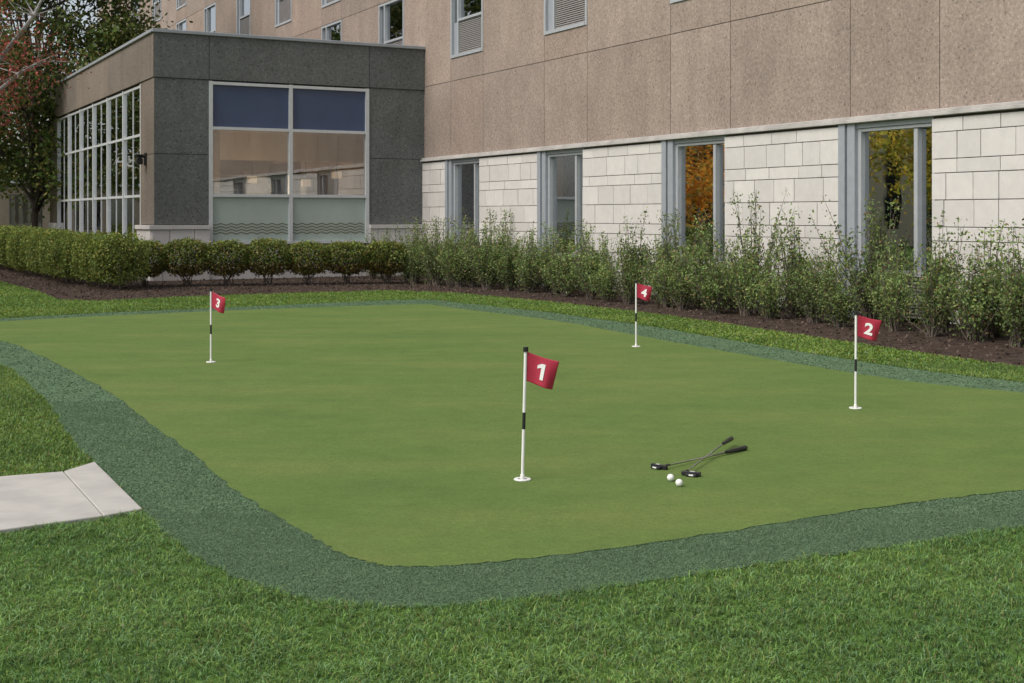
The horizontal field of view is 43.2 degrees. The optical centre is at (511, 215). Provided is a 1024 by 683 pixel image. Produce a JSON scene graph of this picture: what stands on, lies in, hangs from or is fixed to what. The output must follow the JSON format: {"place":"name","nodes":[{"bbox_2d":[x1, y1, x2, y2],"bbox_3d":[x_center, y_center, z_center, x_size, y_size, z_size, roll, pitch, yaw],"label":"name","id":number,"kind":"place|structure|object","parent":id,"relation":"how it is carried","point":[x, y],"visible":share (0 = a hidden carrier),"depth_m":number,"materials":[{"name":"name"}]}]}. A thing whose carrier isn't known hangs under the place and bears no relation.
{"place":"outdoors","nodes":[
{"label":"outdoors","id":0,"kind":"place"},
{"bbox_2d":[0,183,56,228],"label":"walls","id":1,"kind":"structure","parent":0,"point":[4,212],"depth_m":75.00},
{"bbox_2d":[0,0,96,173],"label":"sky","id":2,"kind":"structure","parent":0,"point":[88,8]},
{"bbox_2d":[0,462,141,533],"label":"concrete path","id":3,"kind":"structure","parent":0,"point":[92,490],"depth_m":7.79,"materials":[{"name":"concrete"}]},
{"bbox_2d":[213,130,363,190],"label":"interior ceiling","id":4,"kind":"structure","parent":0,"point":[272,146],"depth_m":38.49,"materials":[{"name":"paint"}]},
{"bbox_2d":[0,282,1023,682],"bbox_3d":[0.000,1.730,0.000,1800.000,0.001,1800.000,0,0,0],"label":"ground","id":5,"kind":"structure","parent":0,"point":[576,644],"depth_m":5.50,"materials":[{"name":"plant"}]},
{"bbox_2d":[0,17,49,193],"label":"maple tree","id":6,"kind":"object","parent":5,"relation":"on","point":[5,27],"visible":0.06,"depth_m":61.78,"materials":[{"name":"red plant"}]},
{"bbox_2d":[0,0,100,139],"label":"red leaf tree","id":7,"kind":"object","parent":5,"relation":"on","point":[7,49],"visible":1,"depth_m":31.45,"materials":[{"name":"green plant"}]},
{"bbox_2d":[0,281,999,364],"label":"lawn grass","id":8,"kind":"structure","parent":5,"relation":"on","point":[713,328],"depth_m":23.23,"materials":[{"name":"plant"}]},
{"bbox_2d":[0,299,1023,607],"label":"turf fringe","id":9,"kind":"object","parent":5,"relation":"on","point":[54,379],"visible":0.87,"depth_m":7.49,"materials":[{"name":"plant"}]},
{"bbox_2d":[0,305,1023,566],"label":"putting green","id":10,"kind":"object","parent":9,"relation":"on","point":[386,435],"visible":0.99,"depth_m":10.54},
{"bbox_2d":[206,288,225,362],"bbox_3d":[-3.460,1.288,15.149,0.253,0.865,0.114,0,0,7],"label":"golf flag","id":11,"kind":"object","parent":10,"relation":"on","point":[217,302],"visible":1,"depth_m":15.14,"materials":[{"name":"white paint"}]},
{"bbox_2d":[514,347,558,480],"bbox_3d":[0.159,1.288,8.416,0.296,0.865,0.114,0,0,0],"label":"golf flag","id":12,"kind":"object","parent":10,"relation":"on","point":[540,371],"visible":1,"depth_m":8.41,"materials":[{"name":"white paint"}]},
{"bbox_2d":[632,281,651,346],"bbox_3d":[1.704,1.288,16.957,0.267,0.865,0.114,0,0,0],"label":"golf flag","id":13,"kind":"object","parent":10,"relation":"on","point":[643,292],"visible":1,"depth_m":16.95,"materials":[{"name":"white paint"}]},
{"bbox_2d":[651,445,747,469],"bbox_3d":[1.331,1.702,9.133,0.130,0.034,1.051,0,0,43],"label":"putter","id":14,"kind":"object","parent":10,"relation":"on","point":[665,466],"visible":1,"depth_m":9.02,"materials":[{"name":"black metal"}]},
{"bbox_2d":[681,436,733,476],"bbox_3d":[1.425,1.683,9.080,0.130,0.069,1.270,0,0,24],"label":"putter","id":15,"kind":"object","parent":10,"relation":"on","point":[687,472],"visible":1,"depth_m":8.76,"materials":[{"name":"black metal"}]},
{"bbox_2d":[849,311,881,408],"bbox_3d":[3.148,1.288,11.533,0.283,0.865,0.114,0,0,0],"label":"golf flag","id":16,"kind":"object","parent":10,"relation":"on","point":[867,328],"visible":1,"depth_m":11.52,"materials":[{"name":"white paint"}]},
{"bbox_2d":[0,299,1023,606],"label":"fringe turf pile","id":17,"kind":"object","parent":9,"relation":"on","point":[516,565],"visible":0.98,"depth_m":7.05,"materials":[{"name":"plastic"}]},
{"bbox_2d":[0,265,1023,366],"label":"mulch bed","id":18,"kind":"object","parent":5,"relation":"on","point":[936,344],"visible":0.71,"depth_m":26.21,"materials":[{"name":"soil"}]},
{"bbox_2d":[0,224,150,289],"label":"side hedge","id":19,"kind":"object","parent":18,"relation":"on","point":[61,254],"visible":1,"depth_m":31.73,"materials":[{"name":"green plant"}]},
{"bbox_2d":[0,0,192,228],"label":"maple tree","id":20,"kind":"object","parent":18,"relation":"on","point":[32,174],"visible":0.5,"depth_m":48.26,"materials":[{"name":"green plant"}]},
{"bbox_2d":[120,238,168,286],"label":"clipped hedge bush","id":21,"kind":"object","parent":18,"relation":"on","point":[156,253],"visible":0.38,"depth_m":31.20,"materials":[{"name":"green plant"}]},
{"bbox_2d":[161,236,209,285],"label":"clipped hedge bush","id":22,"kind":"object","parent":18,"relation":"on","point":[187,249],"visible":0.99,"depth_m":31.34,"materials":[{"name":"green plant"}]},
{"bbox_2d":[203,238,252,285],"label":"clipped hedge bush","id":23,"kind":"object","parent":18,"relation":"on","point":[222,267],"visible":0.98,"depth_m":31.59,"materials":[{"name":"green plant"}]},
{"bbox_2d":[48,223,423,280],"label":"stone plinth","id":24,"kind":"structure","parent":18,"relation":"on","point":[164,234],"depth_m":34.63,"materials":[{"name":"stone"}]},
{"bbox_2d":[50,32,153,224],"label":"wall","id":25,"kind":"structure","parent":24,"relation":"on","point":[131,66],"depth_m":36.96,"materials":[{"name":"concrete"}]},
{"bbox_2d":[134,153,146,164],"bbox_3d":[-9.988,-1.520,34.768,0.300,0.340,0.200,0,0,-28],"label":"wall lamp","id":26,"kind":"object","parent":25,"relation":"attached to","point":[139,159],"visible":1,"depth_m":34.71,"materials":[{"name":"black metal"}]},
{"bbox_2d":[48,28,425,88],"bbox_3d":[-10.141,-4.865,43.555,7.860,0.090,17.740,0,0,-28],"label":"roof coping","id":27,"kind":"object","parent":25,"relation":"on","point":[135,39],"visible":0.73,"depth_m":35.97,"materials":[{"name":"grey metal"}]},
{"bbox_2d":[152,32,424,224],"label":"wall","id":28,"kind":"structure","parent":24,"relation":"on","point":[188,68],"depth_m":35.54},
{"bbox_2d":[245,237,292,284],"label":"clipped hedge bush","id":29,"kind":"object","parent":18,"relation":"on","point":[271,264],"visible":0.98,"depth_m":31.83,"materials":[{"name":"green plant"}]},
{"bbox_2d":[173,81,400,270],"bbox_3d":[-10.098,-1.420,43.538,7.760,6.300,17.510,0,0,-28],"label":"dark backing","id":30,"kind":"object","parent":18,"relation":"on","point":[305,178],"visible":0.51,"depth_m":37.02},
{"bbox_2d":[247,172,341,186],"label":"pendant shades","id":31,"kind":"object","parent":30,"relation":"hanging from","point":[304,182],"visible":0.97,"depth_m":40.65,"materials":[{"name":"beige"}]},
{"bbox_2d":[286,239,331,284],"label":"clipped hedge bush","id":32,"kind":"object","parent":18,"relation":"on","point":[318,263],"visible":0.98,"depth_m":32.07,"materials":[{"name":"green plant"}]},
{"bbox_2d":[325,239,370,283],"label":"clipped hedge bush","id":33,"kind":"object","parent":18,"relation":"on","point":[357,264],"visible":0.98,"depth_m":32.33,"materials":[{"name":"green plant"}]},
{"bbox_2d":[349,230,378,278],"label":"shrub","id":34,"kind":"object","parent":18,"relation":"on","point":[370,273],"visible":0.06,"depth_m":35.29,"materials":[{"name":"green plant"}]},
{"bbox_2d":[365,229,398,278],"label":"shrub","id":35,"kind":"object","parent":18,"relation":"on","point":[384,238],"visible":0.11,"depth_m":34.44,"materials":[{"name":"green plant"}]},
{"bbox_2d":[365,240,407,283],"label":"clipped hedge bush","id":36,"kind":"object","parent":18,"relation":"on","point":[380,267],"visible":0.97,"depth_m":32.54,"materials":[{"name":"green plant"}]},
{"bbox_2d":[399,235,409,281],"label":"shrub","id":37,"kind":"object","parent":18,"relation":"on","point":[407,277],"visible":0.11,"depth_m":33.59,"materials":[{"name":"green plant"}]},
{"bbox_2d":[387,222,430,282],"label":"shrub","id":38,"kind":"object","parent":18,"relation":"on","point":[415,228],"visible":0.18,"depth_m":33.02,"materials":[{"name":"green plant"}]},
{"bbox_2d":[393,218,425,283],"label":"shrub","id":39,"kind":"object","parent":18,"relation":"on","point":[412,265],"visible":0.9,"depth_m":32.54,"materials":[{"name":"green plant"}]},
{"bbox_2d":[404,218,441,274],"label":"shrub","id":40,"kind":"object","parent":18,"relation":"on","point":[418,235],"visible":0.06,"depth_m":36.34,"materials":[{"name":"green plant"}]},
{"bbox_2d":[414,222,441,284],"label":"shrub","id":41,"kind":"object","parent":18,"relation":"on","point":[428,280],"visible":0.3,"depth_m":32.24,"materials":[{"name":"green plant"}]},
{"bbox_2d":[406,215,468,285],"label":"shrub","id":42,"kind":"object","parent":18,"relation":"on","point":[437,281],"visible":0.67,"depth_m":31.69,"materials":[{"name":"green plant"}]},
{"bbox_2d":[412,217,473,278],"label":"shrub","id":43,"kind":"object","parent":18,"relation":"on","point":[443,235],"visible":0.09,"depth_m":34.84,"materials":[{"name":"green plant"}]},
{"bbox_2d":[422,223,483,286],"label":"shrub","id":44,"kind":"object","parent":18,"relation":"on","point":[459,274],"visible":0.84,"depth_m":31.07,"materials":[{"name":"green plant"}]},
{"bbox_2d":[426,215,480,285],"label":"shrub","id":45,"kind":"object","parent":18,"relation":"on","point":[445,265],"visible":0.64,"depth_m":31.38,"materials":[{"name":"green plant"}]},
{"bbox_2d":[447,224,480,281],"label":"shrub","id":46,"kind":"object","parent":18,"relation":"on","point":[466,242],"visible":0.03,"depth_m":33.27,"materials":[{"name":"green plant"}]},
{"bbox_2d":[446,228,496,286],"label":"shrub","id":47,"kind":"object","parent":18,"relation":"on","point":[473,283],"visible":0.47,"depth_m":31.08,"materials":[{"name":"green plant"}]},
{"bbox_2d":[456,228,503,288],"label":"shrub","id":48,"kind":"object","parent":18,"relation":"on","point":[494,254],"visible":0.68,"depth_m":30.21,"materials":[{"name":"green plant"}]},
{"bbox_2d":[456,219,513,289],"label":"shrub","id":49,"kind":"object","parent":18,"relation":"on","point":[487,282],"visible":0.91,"depth_m":30.07,"materials":[{"name":"green plant"}]},
{"bbox_2d":[451,207,522,283],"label":"shrub","id":50,"kind":"object","parent":18,"relation":"on","point":[490,225],"visible":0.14,"depth_m":32.61,"materials":[{"name":"green plant"}]},
{"bbox_2d":[488,208,528,285],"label":"shrub","id":51,"kind":"object","parent":18,"relation":"on","point":[501,243],"visible":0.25,"depth_m":31.56,"materials":[{"name":"green plant"}]},
{"bbox_2d":[494,221,524,290],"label":"shrub","id":52,"kind":"object","parent":18,"relation":"on","point":[508,264],"visible":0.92,"depth_m":29.45,"materials":[{"name":"green plant"}]},
{"bbox_2d":[498,228,527,287],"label":"shrub","id":53,"kind":"object","parent":18,"relation":"on","point":[523,245],"visible":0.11,"depth_m":30.92,"materials":[{"name":"green plant"}]},
{"bbox_2d":[516,221,545,288],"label":"shrub","id":54,"kind":"object","parent":18,"relation":"on","point":[537,285],"visible":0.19,"depth_m":30.20,"materials":[{"name":"green plant"}]},
{"bbox_2d":[511,229,551,292],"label":"shrub","id":55,"kind":"object","parent":18,"relation":"on","point":[528,271],"visible":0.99,"depth_m":28.87,"materials":[{"name":"green plant"}]},
{"bbox_2d":[514,222,575,290],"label":"shrub","id":56,"kind":"object","parent":18,"relation":"on","point":[546,288],"visible":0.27,"depth_m":29.38,"materials":[{"name":"green plant"}]},
{"bbox_2d":[544,225,574,294],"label":"shrub","id":57,"kind":"object","parent":18,"relation":"on","point":[552,267],"visible":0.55,"depth_m":28.03,"materials":[{"name":"green plant"}]},
{"bbox_2d":[538,234,583,296],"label":"shrub","id":58,"kind":"object","parent":18,"relation":"on","point":[566,284],"visible":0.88,"depth_m":27.43,"materials":[{"name":"green plant"}]},
{"bbox_2d":[535,232,590,292],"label":"shrub","id":59,"kind":"object","parent":18,"relation":"on","point":[557,257],"visible":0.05,"depth_m":28.79,"materials":[{"name":"green plant"}]},
{"bbox_2d":[551,218,600,294],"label":"shrub","id":60,"kind":"object","parent":18,"relation":"on","point":[577,247],"visible":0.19,"depth_m":28.10,"materials":[{"name":"green plant"}]},
{"bbox_2d":[566,223,620,299],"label":"shrub","id":61,"kind":"object","parent":18,"relation":"on","point":[591,295],"visible":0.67,"depth_m":26.52,"materials":[{"name":"green plant"}]},
{"bbox_2d":[581,231,621,296],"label":"shrub","id":62,"kind":"object","parent":18,"relation":"on","point":[605,244],"visible":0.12,"depth_m":27.31,"materials":[{"name":"green plant"}]},
{"bbox_2d":[586,239,629,301],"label":"shrub","id":63,"kind":"object","parent":18,"relation":"on","point":[606,294],"visible":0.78,"depth_m":25.84,"materials":[{"name":"green plant"}]},
{"bbox_2d":[602,233,646,303],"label":"shrub","id":64,"kind":"object","parent":18,"relation":"on","point":[627,282],"visible":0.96,"depth_m":25.15,"materials":[{"name":"green plant"}]},
{"bbox_2d":[616,207,658,299],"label":"shrub","id":65,"kind":"object","parent":18,"relation":"on","point":[634,250],"visible":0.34,"depth_m":26.53,"materials":[{"name":"green plant"}]},
{"bbox_2d":[638,204,680,301],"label":"shrub","id":66,"kind":"object","parent":18,"relation":"on","point":[669,225],"visible":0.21,"depth_m":25.75,"materials":[{"name":"green plant"}]},
{"bbox_2d":[638,235,690,307],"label":"shrub","id":67,"kind":"object","parent":18,"relation":"on","point":[662,294],"visible":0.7,"depth_m":24.25,"materials":[{"name":"green plant"}]},
{"bbox_2d":[632,209,715,304],"bbox_3d":[3.125,0.806,24.982,1.663,1.862,0.960,0,0,-25],"label":"shrub","id":68,"kind":"object","parent":18,"relation":"on","point":[676,248],"visible":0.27,"depth_m":25.01,"materials":[{"name":"green plant"}]},
{"bbox_2d":[647,243,705,309],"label":"shrub","id":69,"kind":"object","parent":18,"relation":"on","point":[685,300],"visible":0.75,"depth_m":23.68,"materials":[{"name":"green plant"}]},
{"bbox_2d":[669,214,730,306],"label":"shrub","id":70,"kind":"object","parent":18,"relation":"on","point":[701,260],"visible":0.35,"depth_m":24.43,"materials":[{"name":"green plant"}]},
{"bbox_2d":[671,234,751,313],"bbox_3d":[3.495,1.028,22.648,1.485,1.417,1.072,0,0,30],"label":"shrub","id":71,"kind":"object","parent":18,"relation":"on","point":[715,293],"visible":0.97,"depth_m":22.66,"materials":[{"name":"green plant"}]},
{"bbox_2d":[697,228,760,309],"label":"shrub","id":72,"kind":"object","parent":18,"relation":"on","point":[730,306],"visible":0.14,"depth_m":23.65,"materials":[{"name":"green plant"}]},
{"bbox_2d":[713,230,771,315],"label":"shrub","id":73,"kind":"object","parent":18,"relation":"on","point":[743,300],"visible":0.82,"depth_m":22.19,"materials":[{"name":"green plant"}]},
{"bbox_2d":[699,188,798,312],"bbox_3d":[4.200,0.624,22.917,1.744,2.230,1.007,0,0,12],"label":"shrub","id":74,"kind":"object","parent":18,"relation":"on","point":[752,202],"visible":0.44,"depth_m":22.92,"materials":[{"name":"green plant"}]},
{"bbox_2d":[738,242,802,318],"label":"shrub","id":75,"kind":"object","parent":18,"relation":"on","point":[770,292],"visible":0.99,"depth_m":21.49,"materials":[{"name":"green plant"}]},
{"bbox_2d":[745,209,825,316],"bbox_3d":[4.759,0.811,22.223,1.452,1.856,1.826,0,0,15],"label":"shrub","id":76,"kind":"object","parent":18,"relation":"on","point":[794,267],"visible":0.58,"depth_m":21.94,"materials":[{"name":"green plant"}]},
{"bbox_2d":[785,238,837,322],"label":"shrub","id":77,"kind":"object","parent":18,"relation":"on","point":[812,312],"visible":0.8,"depth_m":20.73,"materials":[{"name":"green plant"}]},
{"bbox_2d":[801,231,851,319],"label":"shrub","id":78,"kind":"object","parent":18,"relation":"on","point":[831,247],"visible":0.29,"depth_m":21.30,"materials":[{"name":"green plant"}]},
{"bbox_2d":[803,255,873,326],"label":"shrub","id":79,"kind":"object","parent":18,"relation":"on","point":[840,304],"visible":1,"depth_m":19.98,"materials":[{"name":"green plant"}]},
{"bbox_2d":[808,195,928,320],"bbox_3d":[5.849,0.700,20.767,2.140,2.076,1.236,0,0,-6],"label":"shrub","id":80,"kind":"object","parent":18,"relation":"on","point":[863,280],"visible":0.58,"depth_m":20.65,"materials":[{"name":"green plant"}]},
{"bbox_2d":[860,229,914,326],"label":"shrub","id":81,"kind":"object","parent":18,"relation":"on","point":[879,288],"visible":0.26,"depth_m":20.00,"materials":[{"name":"green plant"}]},
{"bbox_2d":[864,240,919,330],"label":"shrub","id":82,"kind":"object","parent":18,"relation":"on","point":[893,291],"visible":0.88,"depth_m":19.26,"materials":[{"name":"green plant"}]},
{"bbox_2d":[883,239,965,336],"bbox_3d":[5.856,1.031,18.404,1.136,1.413,0.904,0,0,19],"label":"shrub","id":83,"kind":"object","parent":18,"relation":"on","point":[933,313],"visible":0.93,"depth_m":18.38,"materials":[{"name":"green plant"}]},
{"bbox_2d":[907,210,967,332],"bbox_3d":[6.337,0.787,19.130,0.799,1.898,1.070,0,0,40],"label":"shrub","id":84,"kind":"object","parent":18,"relation":"on","point":[943,272],"visible":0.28,"depth_m":19.05,"materials":[{"name":"green plant"}]},
{"bbox_2d":[936,219,1015,336],"bbox_3d":[6.745,0.892,18.392,2.002,1.693,1.568,0,0,30],"label":"shrub","id":85,"kind":"object","parent":18,"relation":"on","point":[991,332],"visible":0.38,"depth_m":18.35,"materials":[{"name":"green plant"}]},
{"bbox_2d":[933,237,1023,341],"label":"shrub","id":86,"kind":"object","parent":18,"relation":"on","point":[975,311],"visible":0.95,"depth_m":17.82,"materials":[{"name":"green plant"}]},
{"bbox_2d":[962,218,1023,336],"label":"shrub","id":87,"kind":"object","parent":18,"relation":"on","point":[990,297],"visible":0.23,"depth_m":17.72,"materials":[{"name":"green plant"}]},
{"bbox_2d":[993,222,1023,347],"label":"shrub","id":88,"kind":"object","parent":18,"relation":"on","point":[1013,300],"visible":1,"depth_m":16.88,"materials":[{"name":"green plant"}]},
{"bbox_2d":[0,362,1023,487],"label":"lawn grass","id":89,"kind":"structure","parent":5,"relation":"on","point":[9,378],"depth_m":10.72,"materials":[{"name":"plant"}]},
{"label":"wing body","id":90,"kind":"object","parent":5,"relation":"on","visible":0},
{"bbox_2d":[57,81,368,244],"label":"curtain wall mullions","id":91,"kind":"object","parent":90,"relation":"attached to","point":[290,130],"visible":0.74,"depth_m":36.77,"materials":[{"name":"metal"}]},
{"bbox_2d":[59,88,139,239],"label":"side glass","id":92,"kind":"object","parent":91,"relation":"attached to","point":[132,149],"visible":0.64,"depth_m":40.48,"materials":[{"name":"glass"}]},
{"bbox_2d":[213,85,364,130],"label":"blue spandrels","id":93,"kind":"object","parent":91,"relation":"attached to","point":[253,107],"visible":1,"depth_m":35.73,"materials":[{"name":"glass"}]},
{"bbox_2d":[213,197,364,240],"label":"frosted panes","id":94,"kind":"object","parent":91,"relation":"on","point":[249,210],"visible":1,"depth_m":35.74,"materials":[{"name":"glass"}]},
{"bbox_2d":[213,223,363,234],"bbox_3d":[-6.125,0.360,35.798,4.350,0.312,0.001,0,0,-28],"label":"frosted wave pattern","id":95,"kind":"object","parent":94,"relation":"attached to","point":[287,227],"visible":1,"depth_m":35.71},
{"bbox_2d":[211,131,367,245],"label":"interior walls","id":96,"kind":"structure","parent":90,"relation":"attached to","point":[350,181],"depth_m":40.93,"materials":[{"name":"paint"}]},
{"bbox_2d":[220,161,322,194],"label":"lounge furniture","id":97,"kind":"object","parent":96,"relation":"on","point":[277,178],"visible":0.06,"depth_m":40.27,"materials":[{"name":"brown wood"}]},
{"bbox_2d":[102,0,927,318],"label":"vent grilles","id":98,"kind":"object","parent":90,"relation":"attached to","point":[470,28],"visible":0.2,"depth_m":34.75,"materials":[{"name":"metal"}]},
{"bbox_2d":[97,0,934,276],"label":"window frames","id":99,"kind":"structure","parent":90,"relation":"attached to","point":[861,181],"depth_m":30.04,"materials":[{"name":"metal"}]},
{"bbox_2d":[116,0,480,43],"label":"window glass","id":100,"kind":"object","parent":99,"relation":"attached to","point":[395,19],"visible":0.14,"depth_m":40.04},
{"bbox_2d":[458,127,931,271],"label":"window glass ground floor","id":101,"kind":"structure","parent":99,"relation":"attached to","point":[889,166],"depth_m":21.82,"materials":[{"name":"glass"}]},
{"bbox_2d":[119,0,1023,331],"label":"joint backing","id":102,"kind":"object","parent":90,"relation":"attached to","point":[727,136],"visible":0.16,"depth_m":24.07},
{"bbox_2d":[97,0,1023,157],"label":"precast panels","id":103,"kind":"object","parent":102,"relation":"attached to","point":[831,59],"visible":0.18,"depth_m":26.51,"materials":[{"name":"concrete"}]},
{"bbox_2d":[277,0,934,316],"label":"metal pilasters","id":104,"kind":"object","parent":102,"relation":"attached to","point":[848,176],"visible":0.37,"depth_m":26.52,"materials":[{"name":"metal"}]},
{"bbox_2d":[420,100,1023,161],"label":"stone ledge","id":105,"kind":"object","parent":102,"relation":"attached to","point":[1003,106],"visible":1,"depth_m":23.67,"materials":[{"name":"stone"}]},
{"bbox_2d":[422,111,1023,324],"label":"ashlar base","id":106,"kind":"object","parent":102,"relation":"attached to","point":[949,188],"visible":0.64,"depth_m":23.54,"materials":[{"name":"stone"}]},
{"bbox_2d":[283,0,928,322],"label":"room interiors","id":107,"kind":"object","parent":90,"relation":"attached to","point":[913,319],"visible":0.09,"depth_m":20.94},
{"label":"windows","id":108,"kind":"object","parent":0,"visible":0},
{"bbox_2d":[9,194,41,227],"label":"window recesses","id":109,"kind":"object","parent":108,"relation":"attached to","point":[17,215],"depth_m":74.99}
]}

